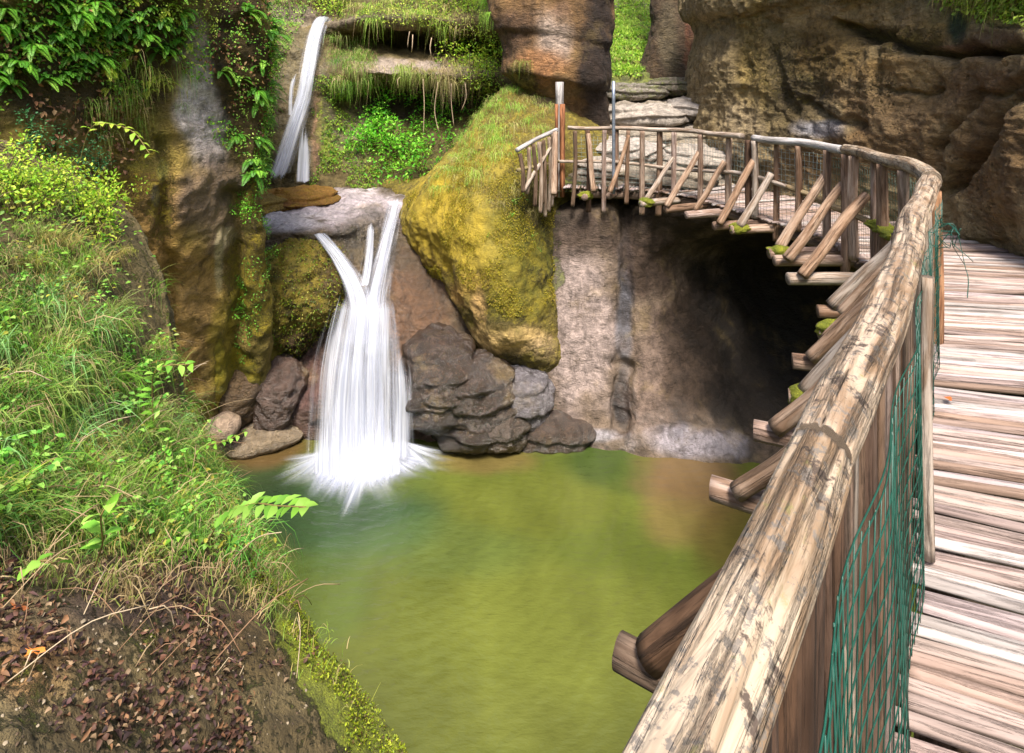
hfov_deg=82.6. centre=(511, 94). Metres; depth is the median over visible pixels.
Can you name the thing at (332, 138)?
undergrowth
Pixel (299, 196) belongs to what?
flat ledge
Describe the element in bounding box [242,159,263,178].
fern
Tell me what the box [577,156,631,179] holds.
rock slab
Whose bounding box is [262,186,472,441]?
fall cliff
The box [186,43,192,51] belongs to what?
fern
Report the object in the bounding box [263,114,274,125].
fern
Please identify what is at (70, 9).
fern
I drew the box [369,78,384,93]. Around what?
shrub
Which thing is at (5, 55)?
fern
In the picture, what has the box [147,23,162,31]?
fern
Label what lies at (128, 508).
herb
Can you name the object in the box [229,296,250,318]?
shrub
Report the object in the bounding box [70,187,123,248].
shrub
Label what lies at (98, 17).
fern
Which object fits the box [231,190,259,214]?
shrub
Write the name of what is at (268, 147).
fern
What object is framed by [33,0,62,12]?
fern
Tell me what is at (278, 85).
fern
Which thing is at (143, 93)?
fern
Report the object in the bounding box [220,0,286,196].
undergrowth
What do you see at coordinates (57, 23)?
fern
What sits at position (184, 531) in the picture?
ground cover
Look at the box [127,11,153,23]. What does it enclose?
fern
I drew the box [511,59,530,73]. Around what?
hanging grass
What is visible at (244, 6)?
fern
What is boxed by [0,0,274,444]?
cliff
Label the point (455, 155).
hanging grass
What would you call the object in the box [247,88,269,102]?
fern
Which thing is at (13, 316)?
herb
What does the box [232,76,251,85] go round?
fern
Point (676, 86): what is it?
rock slab
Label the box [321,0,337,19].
shrub
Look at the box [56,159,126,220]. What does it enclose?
shrub
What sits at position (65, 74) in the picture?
fern
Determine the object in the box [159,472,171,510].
herb
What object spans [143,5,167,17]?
fern
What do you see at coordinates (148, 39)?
fern
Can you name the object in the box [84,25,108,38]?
fern
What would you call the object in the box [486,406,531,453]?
wet boulder
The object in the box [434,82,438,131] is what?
hanging root
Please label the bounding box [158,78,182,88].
fern
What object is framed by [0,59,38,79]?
fern
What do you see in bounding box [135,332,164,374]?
herb
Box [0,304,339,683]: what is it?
dry stalks
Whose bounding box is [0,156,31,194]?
shrub
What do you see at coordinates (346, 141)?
shrub
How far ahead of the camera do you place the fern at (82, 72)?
6.49 m
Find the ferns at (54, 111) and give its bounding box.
[0,0,277,177]
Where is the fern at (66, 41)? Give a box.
[48,32,76,47]
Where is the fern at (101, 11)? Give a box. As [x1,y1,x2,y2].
[85,7,116,27]
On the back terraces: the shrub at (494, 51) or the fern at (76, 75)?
the shrub at (494, 51)
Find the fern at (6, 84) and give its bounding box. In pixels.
[0,80,24,98]
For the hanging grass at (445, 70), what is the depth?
15.81 m
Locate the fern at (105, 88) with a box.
[101,85,117,95]
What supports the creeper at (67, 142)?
attached to the cliff at (202, 238)
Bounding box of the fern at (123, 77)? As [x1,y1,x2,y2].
[112,71,130,84]
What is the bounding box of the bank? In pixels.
[0,139,401,752]
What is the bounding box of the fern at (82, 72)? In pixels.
[78,68,99,79]
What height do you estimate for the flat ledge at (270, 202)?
0.733 m
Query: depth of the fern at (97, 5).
6.47 m
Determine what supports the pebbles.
on the bank
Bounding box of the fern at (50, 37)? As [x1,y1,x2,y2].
[49,29,75,43]
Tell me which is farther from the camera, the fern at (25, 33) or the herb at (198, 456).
the fern at (25, 33)
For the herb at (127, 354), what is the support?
on the bank
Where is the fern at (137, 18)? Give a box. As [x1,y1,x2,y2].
[118,15,153,38]
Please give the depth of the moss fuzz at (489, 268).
10.28 m
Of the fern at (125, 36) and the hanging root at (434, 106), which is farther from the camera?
the hanging root at (434, 106)
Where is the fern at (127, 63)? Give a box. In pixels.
[121,60,139,70]
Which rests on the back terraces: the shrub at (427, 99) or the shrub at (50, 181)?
the shrub at (427, 99)
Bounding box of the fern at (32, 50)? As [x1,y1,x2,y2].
[13,41,51,61]
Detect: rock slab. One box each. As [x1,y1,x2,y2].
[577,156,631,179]
[596,135,665,162]
[607,82,671,101]
[608,103,691,127]
[618,160,721,189]
[619,127,706,146]
[645,77,686,96]
[661,96,698,120]
[663,143,733,169]
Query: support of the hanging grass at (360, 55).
attached to the back terraces
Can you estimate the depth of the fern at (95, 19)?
6.48 m
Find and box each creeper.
[15,104,47,133]
[15,133,42,153]
[20,112,59,140]
[36,118,77,154]
[36,146,63,164]
[38,130,75,150]
[63,134,107,171]
[63,145,92,161]
[68,154,103,182]
[76,128,108,156]
[89,147,113,172]
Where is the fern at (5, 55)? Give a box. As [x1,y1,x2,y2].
[0,53,9,72]
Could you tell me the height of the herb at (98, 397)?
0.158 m
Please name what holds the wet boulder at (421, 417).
on the fall cliff at (412, 294)
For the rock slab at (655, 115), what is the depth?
12.59 m
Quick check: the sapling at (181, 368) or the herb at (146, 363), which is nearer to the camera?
the sapling at (181, 368)
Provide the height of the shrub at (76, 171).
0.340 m
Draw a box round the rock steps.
[557,0,733,194]
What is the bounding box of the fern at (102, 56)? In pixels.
[91,52,121,72]
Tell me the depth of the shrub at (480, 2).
16.29 m
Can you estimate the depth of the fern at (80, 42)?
6.40 m
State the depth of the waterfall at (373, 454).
9.22 m
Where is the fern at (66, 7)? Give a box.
[52,0,80,16]
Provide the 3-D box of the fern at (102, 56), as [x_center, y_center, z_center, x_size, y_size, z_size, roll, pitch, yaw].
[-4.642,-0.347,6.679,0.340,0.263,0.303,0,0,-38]
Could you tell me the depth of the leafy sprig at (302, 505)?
2.62 m
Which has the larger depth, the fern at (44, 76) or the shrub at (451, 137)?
the shrub at (451, 137)
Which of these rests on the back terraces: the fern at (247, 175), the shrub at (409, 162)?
the shrub at (409, 162)
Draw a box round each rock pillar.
[487,0,614,135]
[640,0,693,78]
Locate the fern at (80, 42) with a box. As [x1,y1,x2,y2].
[63,25,97,44]
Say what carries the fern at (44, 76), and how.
attached to the cliff at (202, 238)
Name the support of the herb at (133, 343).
on the bank
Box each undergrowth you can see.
[0,0,280,198]
[149,0,225,48]
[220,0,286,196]
[234,189,270,363]
[257,0,309,182]
[307,74,463,189]
[336,0,501,103]
[610,0,650,77]
[934,0,1023,27]
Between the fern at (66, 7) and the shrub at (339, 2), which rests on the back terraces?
the shrub at (339, 2)
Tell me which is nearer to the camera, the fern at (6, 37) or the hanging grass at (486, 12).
the fern at (6, 37)
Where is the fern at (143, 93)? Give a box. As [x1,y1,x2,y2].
[142,87,158,98]
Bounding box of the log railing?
[515,126,972,752]
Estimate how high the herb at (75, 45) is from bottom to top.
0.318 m
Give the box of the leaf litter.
[0,504,324,752]
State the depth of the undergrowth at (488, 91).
16.41 m
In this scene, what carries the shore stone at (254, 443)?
in the pool water
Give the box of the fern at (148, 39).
[136,32,159,45]
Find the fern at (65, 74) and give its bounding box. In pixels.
[53,71,90,85]
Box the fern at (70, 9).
[58,8,94,20]
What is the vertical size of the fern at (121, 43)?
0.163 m
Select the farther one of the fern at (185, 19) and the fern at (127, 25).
the fern at (185, 19)
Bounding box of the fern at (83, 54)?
[62,51,97,66]
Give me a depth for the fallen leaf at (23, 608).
2.00 m
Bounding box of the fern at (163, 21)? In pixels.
[156,17,175,34]
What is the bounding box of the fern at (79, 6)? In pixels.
[60,4,95,26]
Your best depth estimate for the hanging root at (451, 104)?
15.50 m
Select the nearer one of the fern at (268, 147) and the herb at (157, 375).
the herb at (157, 375)
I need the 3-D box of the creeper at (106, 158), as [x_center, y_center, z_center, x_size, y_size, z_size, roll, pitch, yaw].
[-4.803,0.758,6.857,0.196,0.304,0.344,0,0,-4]
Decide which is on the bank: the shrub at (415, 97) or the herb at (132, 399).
the herb at (132, 399)
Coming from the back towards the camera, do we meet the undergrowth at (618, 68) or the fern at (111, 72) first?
the undergrowth at (618, 68)
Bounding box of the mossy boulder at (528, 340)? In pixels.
[382,83,608,372]
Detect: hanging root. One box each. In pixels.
[423,80,424,133]
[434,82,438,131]
[451,83,453,125]
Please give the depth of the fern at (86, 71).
6.49 m
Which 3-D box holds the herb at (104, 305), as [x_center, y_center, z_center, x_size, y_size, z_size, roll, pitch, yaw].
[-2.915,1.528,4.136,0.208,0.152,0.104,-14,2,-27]
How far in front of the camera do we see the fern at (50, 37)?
6.22 m
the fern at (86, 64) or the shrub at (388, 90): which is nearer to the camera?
the fern at (86, 64)
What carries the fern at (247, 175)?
attached to the cliff at (202, 238)
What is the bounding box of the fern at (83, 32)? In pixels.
[67,26,97,46]
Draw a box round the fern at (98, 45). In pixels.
[83,41,110,52]
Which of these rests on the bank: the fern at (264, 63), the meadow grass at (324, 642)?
the meadow grass at (324, 642)
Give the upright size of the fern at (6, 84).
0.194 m
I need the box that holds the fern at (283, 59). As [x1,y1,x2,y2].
[269,54,287,66]
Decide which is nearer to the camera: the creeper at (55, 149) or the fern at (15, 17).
the fern at (15, 17)
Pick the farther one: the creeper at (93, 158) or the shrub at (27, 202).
the creeper at (93, 158)
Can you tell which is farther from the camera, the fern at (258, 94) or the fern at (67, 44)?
the fern at (258, 94)
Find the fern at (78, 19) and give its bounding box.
[57,9,99,29]
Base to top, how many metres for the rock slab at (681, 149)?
0.654 m
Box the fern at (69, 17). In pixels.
[60,14,81,30]
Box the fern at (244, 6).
[241,2,270,25]
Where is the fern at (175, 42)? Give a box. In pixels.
[172,37,188,49]
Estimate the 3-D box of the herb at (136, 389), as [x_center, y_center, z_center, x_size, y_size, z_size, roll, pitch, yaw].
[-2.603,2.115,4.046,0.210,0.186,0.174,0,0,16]
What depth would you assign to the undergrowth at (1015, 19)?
6.36 m
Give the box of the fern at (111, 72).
[104,66,123,80]
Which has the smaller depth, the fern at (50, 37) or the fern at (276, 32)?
the fern at (50, 37)
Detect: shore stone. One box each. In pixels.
[205,411,241,441]
[210,423,303,459]
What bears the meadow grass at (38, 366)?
on the bank
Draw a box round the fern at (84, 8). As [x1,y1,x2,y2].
[75,4,102,12]
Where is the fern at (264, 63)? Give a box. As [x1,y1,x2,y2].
[250,60,277,79]
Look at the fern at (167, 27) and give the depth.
7.27 m
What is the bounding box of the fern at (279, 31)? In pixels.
[271,25,288,44]
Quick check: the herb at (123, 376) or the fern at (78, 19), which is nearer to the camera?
the herb at (123, 376)
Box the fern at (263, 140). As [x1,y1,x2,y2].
[254,136,276,153]
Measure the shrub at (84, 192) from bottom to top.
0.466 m
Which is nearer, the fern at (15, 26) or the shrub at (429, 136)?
the fern at (15, 26)
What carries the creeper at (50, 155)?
attached to the cliff at (202, 238)
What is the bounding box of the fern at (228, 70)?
[217,67,239,87]
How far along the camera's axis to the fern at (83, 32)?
6.43 m
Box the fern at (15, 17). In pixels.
[0,4,23,21]
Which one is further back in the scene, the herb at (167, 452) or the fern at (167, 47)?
the fern at (167, 47)
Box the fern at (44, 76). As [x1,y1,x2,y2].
[36,73,73,91]
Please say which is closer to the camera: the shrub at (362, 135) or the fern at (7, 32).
the fern at (7, 32)
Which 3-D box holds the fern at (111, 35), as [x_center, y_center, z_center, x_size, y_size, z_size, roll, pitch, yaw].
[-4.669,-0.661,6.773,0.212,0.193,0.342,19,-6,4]
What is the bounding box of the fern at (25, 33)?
[10,30,42,44]
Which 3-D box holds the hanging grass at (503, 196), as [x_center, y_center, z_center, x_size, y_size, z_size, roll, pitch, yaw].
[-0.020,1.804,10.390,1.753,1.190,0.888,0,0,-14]
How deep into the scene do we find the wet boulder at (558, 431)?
9.56 m
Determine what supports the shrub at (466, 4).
on the back terraces
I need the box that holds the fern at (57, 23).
[34,18,68,35]
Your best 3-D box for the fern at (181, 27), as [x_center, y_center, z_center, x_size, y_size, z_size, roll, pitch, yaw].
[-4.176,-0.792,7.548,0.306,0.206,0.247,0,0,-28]
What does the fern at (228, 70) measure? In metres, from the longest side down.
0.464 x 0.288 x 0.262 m
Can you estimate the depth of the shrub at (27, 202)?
4.33 m
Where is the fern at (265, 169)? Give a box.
[259,164,274,175]
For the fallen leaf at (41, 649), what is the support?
on the bank
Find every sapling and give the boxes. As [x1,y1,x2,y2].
[79,121,154,164]
[136,360,194,450]
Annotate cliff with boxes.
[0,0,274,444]
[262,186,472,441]
[677,0,1023,295]
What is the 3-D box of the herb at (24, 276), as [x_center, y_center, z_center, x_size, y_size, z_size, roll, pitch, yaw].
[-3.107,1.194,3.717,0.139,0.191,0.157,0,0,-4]
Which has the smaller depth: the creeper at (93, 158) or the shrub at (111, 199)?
the shrub at (111, 199)
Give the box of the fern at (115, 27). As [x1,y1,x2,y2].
[94,24,136,40]
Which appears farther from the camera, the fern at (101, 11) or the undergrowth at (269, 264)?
the undergrowth at (269, 264)
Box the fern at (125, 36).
[108,24,132,42]
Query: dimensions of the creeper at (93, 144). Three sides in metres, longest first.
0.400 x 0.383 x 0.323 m
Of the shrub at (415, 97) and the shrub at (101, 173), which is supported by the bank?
the shrub at (101, 173)
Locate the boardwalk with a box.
[554,183,1023,752]
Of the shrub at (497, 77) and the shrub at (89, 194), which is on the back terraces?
the shrub at (497, 77)
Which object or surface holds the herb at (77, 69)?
on the cliff at (202, 238)
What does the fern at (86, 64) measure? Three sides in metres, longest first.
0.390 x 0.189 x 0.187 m
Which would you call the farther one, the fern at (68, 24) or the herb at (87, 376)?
the fern at (68, 24)
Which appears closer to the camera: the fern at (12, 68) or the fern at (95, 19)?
the fern at (12, 68)
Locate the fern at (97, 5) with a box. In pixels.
[81,0,116,15]
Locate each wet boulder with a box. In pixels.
[218,370,260,426]
[252,353,308,430]
[389,373,458,435]
[400,322,478,409]
[431,428,490,455]
[450,349,515,433]
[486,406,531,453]
[510,364,555,431]
[522,409,596,453]
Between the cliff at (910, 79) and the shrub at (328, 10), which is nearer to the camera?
the cliff at (910, 79)
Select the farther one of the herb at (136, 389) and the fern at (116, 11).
the fern at (116, 11)
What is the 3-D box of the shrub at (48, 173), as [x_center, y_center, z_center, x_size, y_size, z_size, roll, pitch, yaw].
[-3.760,0.700,4.632,0.404,0.483,0.562,2,8,-6]
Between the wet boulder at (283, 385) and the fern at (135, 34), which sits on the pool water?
the wet boulder at (283, 385)
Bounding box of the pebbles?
[1,565,306,752]
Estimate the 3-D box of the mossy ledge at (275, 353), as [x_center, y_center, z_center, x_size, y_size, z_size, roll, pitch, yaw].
[-4.492,4.252,10.326,0.969,2.184,1.352,0,0,0]
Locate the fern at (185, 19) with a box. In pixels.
[180,9,198,29]
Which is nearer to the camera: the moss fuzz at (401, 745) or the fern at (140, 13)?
the moss fuzz at (401, 745)
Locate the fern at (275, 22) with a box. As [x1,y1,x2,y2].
[271,16,289,31]
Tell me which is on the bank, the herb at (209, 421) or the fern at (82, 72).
the herb at (209, 421)
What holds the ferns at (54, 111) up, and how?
attached to the cliff at (202, 238)
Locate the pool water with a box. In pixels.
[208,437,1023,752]
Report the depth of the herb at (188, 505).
3.17 m
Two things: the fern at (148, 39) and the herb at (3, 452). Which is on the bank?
the herb at (3, 452)
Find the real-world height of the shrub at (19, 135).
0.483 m
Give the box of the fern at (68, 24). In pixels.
[63,18,88,29]
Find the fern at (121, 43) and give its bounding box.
[111,42,132,52]
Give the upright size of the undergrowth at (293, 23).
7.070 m
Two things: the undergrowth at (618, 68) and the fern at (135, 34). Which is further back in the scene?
the undergrowth at (618, 68)
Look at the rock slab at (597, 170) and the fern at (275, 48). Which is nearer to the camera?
the fern at (275, 48)
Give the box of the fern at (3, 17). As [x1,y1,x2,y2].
[1,16,22,38]
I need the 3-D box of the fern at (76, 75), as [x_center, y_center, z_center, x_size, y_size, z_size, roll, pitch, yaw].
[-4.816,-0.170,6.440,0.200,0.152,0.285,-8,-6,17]
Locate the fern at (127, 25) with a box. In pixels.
[116,21,136,34]
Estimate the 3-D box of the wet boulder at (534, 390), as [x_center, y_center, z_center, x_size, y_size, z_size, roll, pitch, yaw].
[0.143,5.160,10.119,1.225,1.003,1.418,0,0,0]
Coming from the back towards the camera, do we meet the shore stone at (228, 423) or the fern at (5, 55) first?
the shore stone at (228, 423)
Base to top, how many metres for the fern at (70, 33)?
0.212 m
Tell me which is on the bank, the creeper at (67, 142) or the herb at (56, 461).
the herb at (56, 461)
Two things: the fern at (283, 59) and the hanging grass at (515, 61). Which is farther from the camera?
the hanging grass at (515, 61)
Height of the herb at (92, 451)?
0.201 m
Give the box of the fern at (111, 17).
[100,13,116,26]
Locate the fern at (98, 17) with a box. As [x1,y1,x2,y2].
[84,15,113,31]
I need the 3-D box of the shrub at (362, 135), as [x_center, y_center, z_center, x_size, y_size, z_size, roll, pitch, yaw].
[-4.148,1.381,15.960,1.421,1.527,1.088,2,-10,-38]
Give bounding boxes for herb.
[0,307,20,343]
[0,434,27,476]
[4,458,63,489]
[6,264,33,294]
[18,429,65,476]
[25,466,71,519]
[42,276,66,307]
[58,35,106,54]
[58,434,111,500]
[68,58,84,86]
[70,357,99,379]
[78,409,132,448]
[79,459,124,514]
[87,283,110,313]
[90,296,113,318]
[92,386,107,410]
[93,495,140,545]
[107,364,134,386]
[114,322,145,360]
[114,379,151,413]
[122,498,150,531]
[124,352,136,364]
[131,381,151,413]
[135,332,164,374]
[140,445,165,470]
[145,393,168,409]
[146,487,180,525]
[149,362,159,382]
[159,437,188,489]
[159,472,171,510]
[171,495,199,527]
[180,428,201,470]
[187,420,211,439]
[192,430,221,449]
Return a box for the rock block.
[530,96,569,111]
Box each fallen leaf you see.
[10,602,26,610]
[25,647,45,655]
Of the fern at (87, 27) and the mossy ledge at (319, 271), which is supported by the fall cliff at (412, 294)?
the mossy ledge at (319, 271)
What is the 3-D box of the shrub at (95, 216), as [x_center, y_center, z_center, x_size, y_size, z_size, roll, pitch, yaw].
[-3.502,0.994,4.813,0.691,0.540,0.448,0,0,43]
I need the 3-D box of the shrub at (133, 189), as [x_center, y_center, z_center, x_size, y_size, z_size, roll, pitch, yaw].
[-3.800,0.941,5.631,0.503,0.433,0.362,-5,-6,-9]
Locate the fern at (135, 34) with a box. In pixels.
[132,29,163,48]
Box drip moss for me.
[266,237,356,357]
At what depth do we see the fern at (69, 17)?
6.27 m
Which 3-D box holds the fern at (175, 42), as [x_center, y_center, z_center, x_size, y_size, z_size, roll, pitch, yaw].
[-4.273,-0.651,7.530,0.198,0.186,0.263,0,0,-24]
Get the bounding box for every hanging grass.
[75,49,209,168]
[315,32,387,102]
[328,61,489,115]
[331,0,499,53]
[418,52,487,109]
[422,84,554,201]
[463,162,548,222]
[473,0,489,32]
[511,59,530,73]
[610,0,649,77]
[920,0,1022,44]
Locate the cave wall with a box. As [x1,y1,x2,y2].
[547,196,1023,615]
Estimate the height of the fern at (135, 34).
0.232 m
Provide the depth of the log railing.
1.24 m
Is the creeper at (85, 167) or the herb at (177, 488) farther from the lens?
the creeper at (85, 167)
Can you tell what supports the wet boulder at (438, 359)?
on the wet boulder at (485, 395)
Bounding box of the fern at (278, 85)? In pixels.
[267,81,284,96]
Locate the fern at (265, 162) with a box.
[256,155,275,167]
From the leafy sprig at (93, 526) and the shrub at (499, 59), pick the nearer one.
the leafy sprig at (93, 526)
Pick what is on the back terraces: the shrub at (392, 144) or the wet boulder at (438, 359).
the shrub at (392, 144)
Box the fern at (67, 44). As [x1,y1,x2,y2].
[52,32,81,52]
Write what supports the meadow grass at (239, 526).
on the bank
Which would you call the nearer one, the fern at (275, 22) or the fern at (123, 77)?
the fern at (123, 77)
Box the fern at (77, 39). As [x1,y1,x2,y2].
[60,34,89,52]
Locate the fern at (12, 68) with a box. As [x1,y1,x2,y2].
[1,62,35,82]
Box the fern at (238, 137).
[227,134,249,150]
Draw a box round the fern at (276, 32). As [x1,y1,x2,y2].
[267,30,296,49]
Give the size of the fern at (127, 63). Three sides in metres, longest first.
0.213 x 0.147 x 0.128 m
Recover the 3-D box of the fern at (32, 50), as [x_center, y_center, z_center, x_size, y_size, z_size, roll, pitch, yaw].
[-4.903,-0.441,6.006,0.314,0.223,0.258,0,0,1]
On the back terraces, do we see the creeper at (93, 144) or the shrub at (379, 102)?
the shrub at (379, 102)
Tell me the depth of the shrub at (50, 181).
4.68 m
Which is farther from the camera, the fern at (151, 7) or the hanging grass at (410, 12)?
the hanging grass at (410, 12)
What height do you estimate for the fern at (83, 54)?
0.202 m
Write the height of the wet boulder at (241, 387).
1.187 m
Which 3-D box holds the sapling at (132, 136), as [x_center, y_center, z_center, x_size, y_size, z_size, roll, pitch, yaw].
[-3.720,0.466,5.440,0.940,0.433,0.216,0,0,13]
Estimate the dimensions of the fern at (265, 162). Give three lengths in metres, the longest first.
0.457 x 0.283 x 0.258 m
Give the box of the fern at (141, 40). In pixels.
[128,35,163,52]
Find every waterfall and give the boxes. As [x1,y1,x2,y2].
[272,17,326,182]
[297,200,433,500]
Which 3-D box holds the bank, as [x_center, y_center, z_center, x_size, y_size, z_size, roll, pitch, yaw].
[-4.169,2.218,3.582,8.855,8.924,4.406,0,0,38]
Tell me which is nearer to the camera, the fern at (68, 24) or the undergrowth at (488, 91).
the fern at (68, 24)
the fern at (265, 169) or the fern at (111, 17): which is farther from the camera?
the fern at (265, 169)
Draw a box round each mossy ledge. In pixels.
[266,238,351,356]
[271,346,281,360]
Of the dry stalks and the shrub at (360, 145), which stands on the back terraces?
the shrub at (360, 145)
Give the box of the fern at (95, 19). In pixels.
[79,11,115,26]
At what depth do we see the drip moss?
10.07 m
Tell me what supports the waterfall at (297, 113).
on the back terraces
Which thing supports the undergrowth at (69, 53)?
on the cliff at (202, 238)
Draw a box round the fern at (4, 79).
[0,71,11,84]
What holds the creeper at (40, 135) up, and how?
attached to the cliff at (202, 238)
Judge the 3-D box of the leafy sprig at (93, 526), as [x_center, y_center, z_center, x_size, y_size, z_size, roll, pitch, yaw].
[-1.560,1.694,2.207,0.181,0.346,0.192,0,0,0]
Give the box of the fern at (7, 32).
[0,22,16,41]
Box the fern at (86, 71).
[77,64,102,81]
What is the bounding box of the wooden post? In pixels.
[555,82,564,197]
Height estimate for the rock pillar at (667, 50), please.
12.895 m
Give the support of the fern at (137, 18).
attached to the cliff at (202, 238)
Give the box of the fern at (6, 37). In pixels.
[0,24,19,42]
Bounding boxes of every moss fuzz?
[219,498,406,752]
[404,149,557,317]
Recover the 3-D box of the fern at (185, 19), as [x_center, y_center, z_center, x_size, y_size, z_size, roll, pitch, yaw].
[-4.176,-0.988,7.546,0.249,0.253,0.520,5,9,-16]
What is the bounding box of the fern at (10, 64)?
[0,57,30,74]
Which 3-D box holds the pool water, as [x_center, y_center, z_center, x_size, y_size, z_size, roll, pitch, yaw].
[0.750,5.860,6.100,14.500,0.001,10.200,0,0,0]
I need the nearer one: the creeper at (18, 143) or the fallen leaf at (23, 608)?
the fallen leaf at (23, 608)
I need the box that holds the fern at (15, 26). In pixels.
[0,17,45,38]
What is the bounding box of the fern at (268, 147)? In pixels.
[258,140,275,158]
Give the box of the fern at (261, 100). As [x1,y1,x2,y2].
[252,94,284,116]
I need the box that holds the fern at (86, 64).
[83,52,106,68]
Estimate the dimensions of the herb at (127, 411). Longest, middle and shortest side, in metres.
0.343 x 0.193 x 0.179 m
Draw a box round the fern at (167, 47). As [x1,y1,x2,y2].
[162,42,182,59]
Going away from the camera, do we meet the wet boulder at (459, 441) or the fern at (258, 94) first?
the fern at (258, 94)
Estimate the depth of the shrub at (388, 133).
15.71 m
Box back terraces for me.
[257,0,511,189]
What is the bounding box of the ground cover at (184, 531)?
[0,164,280,564]
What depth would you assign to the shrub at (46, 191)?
4.60 m
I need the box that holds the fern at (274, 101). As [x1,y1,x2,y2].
[263,94,277,108]
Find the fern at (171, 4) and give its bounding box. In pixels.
[168,3,183,13]
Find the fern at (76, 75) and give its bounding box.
[63,72,89,81]
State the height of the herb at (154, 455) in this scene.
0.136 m
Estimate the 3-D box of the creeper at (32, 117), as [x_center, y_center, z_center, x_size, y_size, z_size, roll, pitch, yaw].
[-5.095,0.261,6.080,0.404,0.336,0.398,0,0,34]
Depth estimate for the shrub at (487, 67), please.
15.77 m
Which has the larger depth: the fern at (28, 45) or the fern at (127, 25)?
the fern at (127, 25)
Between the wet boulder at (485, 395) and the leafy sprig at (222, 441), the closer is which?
the leafy sprig at (222, 441)
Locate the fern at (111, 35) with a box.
[95,29,120,45]
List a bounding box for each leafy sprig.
[15,553,73,580]
[80,493,126,567]
[192,429,247,464]
[206,492,317,543]
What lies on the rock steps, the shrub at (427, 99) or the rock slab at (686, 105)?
the rock slab at (686, 105)
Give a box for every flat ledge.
[258,190,287,215]
[263,184,340,211]
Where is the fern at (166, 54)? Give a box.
[154,45,178,59]
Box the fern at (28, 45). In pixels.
[5,41,59,62]
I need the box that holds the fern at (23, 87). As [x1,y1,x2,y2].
[0,77,27,90]
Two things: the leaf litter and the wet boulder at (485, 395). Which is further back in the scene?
the wet boulder at (485, 395)
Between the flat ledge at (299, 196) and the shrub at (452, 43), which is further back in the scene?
the shrub at (452, 43)
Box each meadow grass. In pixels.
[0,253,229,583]
[0,491,311,648]
[166,466,308,592]
[192,431,379,735]
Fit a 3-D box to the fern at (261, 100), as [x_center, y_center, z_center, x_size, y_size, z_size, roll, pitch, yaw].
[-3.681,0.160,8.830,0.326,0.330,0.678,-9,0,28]
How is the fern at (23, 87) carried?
attached to the cliff at (202, 238)
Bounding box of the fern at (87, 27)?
[81,19,94,29]
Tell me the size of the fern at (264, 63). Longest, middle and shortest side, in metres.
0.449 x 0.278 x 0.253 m
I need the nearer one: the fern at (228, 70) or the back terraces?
the fern at (228, 70)
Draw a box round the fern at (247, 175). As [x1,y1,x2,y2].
[241,170,270,193]
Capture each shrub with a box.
[0,129,57,187]
[0,135,39,198]
[0,144,46,202]
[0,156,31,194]
[0,170,63,230]
[2,164,64,216]
[15,149,73,208]
[20,170,88,218]
[36,151,83,189]
[38,155,87,190]
[43,181,111,231]
[48,158,82,191]
[49,172,133,220]
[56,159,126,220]
[61,181,127,246]
[69,179,124,215]
[70,157,121,211]
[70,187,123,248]
[94,172,149,212]
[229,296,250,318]
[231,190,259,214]
[239,198,261,223]
[265,243,280,260]
[311,0,329,14]
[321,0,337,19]
[323,0,348,21]
[329,0,349,18]
[330,124,380,165]
[334,110,396,151]
[335,116,382,151]
[345,116,406,148]
[354,94,393,126]
[355,108,404,147]
[358,107,394,132]
[361,104,391,125]
[364,121,425,165]
[364,148,419,185]
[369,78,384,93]
[375,77,411,100]
[376,132,428,158]
[377,128,412,160]
[387,126,434,165]
[393,132,446,180]
[398,80,429,114]
[401,114,431,145]
[420,91,440,114]
[421,104,444,133]
[422,86,478,111]
[429,29,468,61]
[429,88,479,129]
[430,111,465,148]
[435,39,489,84]
[447,49,486,88]
[452,0,476,12]
[455,0,477,11]
[462,48,491,81]
[464,46,501,90]
[468,0,483,12]
[479,43,501,64]
[483,35,502,66]
[490,61,506,91]
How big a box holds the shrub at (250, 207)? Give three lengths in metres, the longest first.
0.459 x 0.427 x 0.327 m
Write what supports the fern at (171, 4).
attached to the cliff at (202, 238)
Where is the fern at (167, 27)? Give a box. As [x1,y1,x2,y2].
[152,21,177,42]
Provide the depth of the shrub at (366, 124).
15.61 m
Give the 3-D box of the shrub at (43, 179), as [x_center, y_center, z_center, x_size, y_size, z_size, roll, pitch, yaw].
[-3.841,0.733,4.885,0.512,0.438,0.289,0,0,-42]
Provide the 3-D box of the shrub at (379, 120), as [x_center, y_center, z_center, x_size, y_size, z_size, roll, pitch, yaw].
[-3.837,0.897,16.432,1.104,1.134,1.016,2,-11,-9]
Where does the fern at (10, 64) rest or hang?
attached to the cliff at (202, 238)
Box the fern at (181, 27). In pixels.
[177,25,202,40]
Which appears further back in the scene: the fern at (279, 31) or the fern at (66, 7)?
the fern at (279, 31)
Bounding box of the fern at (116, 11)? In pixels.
[111,7,136,22]
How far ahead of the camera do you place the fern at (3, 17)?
5.83 m
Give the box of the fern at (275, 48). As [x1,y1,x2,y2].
[269,44,286,58]
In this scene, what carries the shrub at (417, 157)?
on the back terraces
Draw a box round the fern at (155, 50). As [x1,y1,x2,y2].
[145,47,167,64]
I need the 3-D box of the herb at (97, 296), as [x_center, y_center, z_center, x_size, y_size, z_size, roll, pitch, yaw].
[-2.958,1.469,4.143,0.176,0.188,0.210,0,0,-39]
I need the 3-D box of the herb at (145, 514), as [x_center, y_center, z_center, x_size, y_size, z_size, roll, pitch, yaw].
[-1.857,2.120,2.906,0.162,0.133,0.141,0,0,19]
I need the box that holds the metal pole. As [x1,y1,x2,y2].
[612,81,614,193]
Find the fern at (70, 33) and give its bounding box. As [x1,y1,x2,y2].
[49,29,86,45]

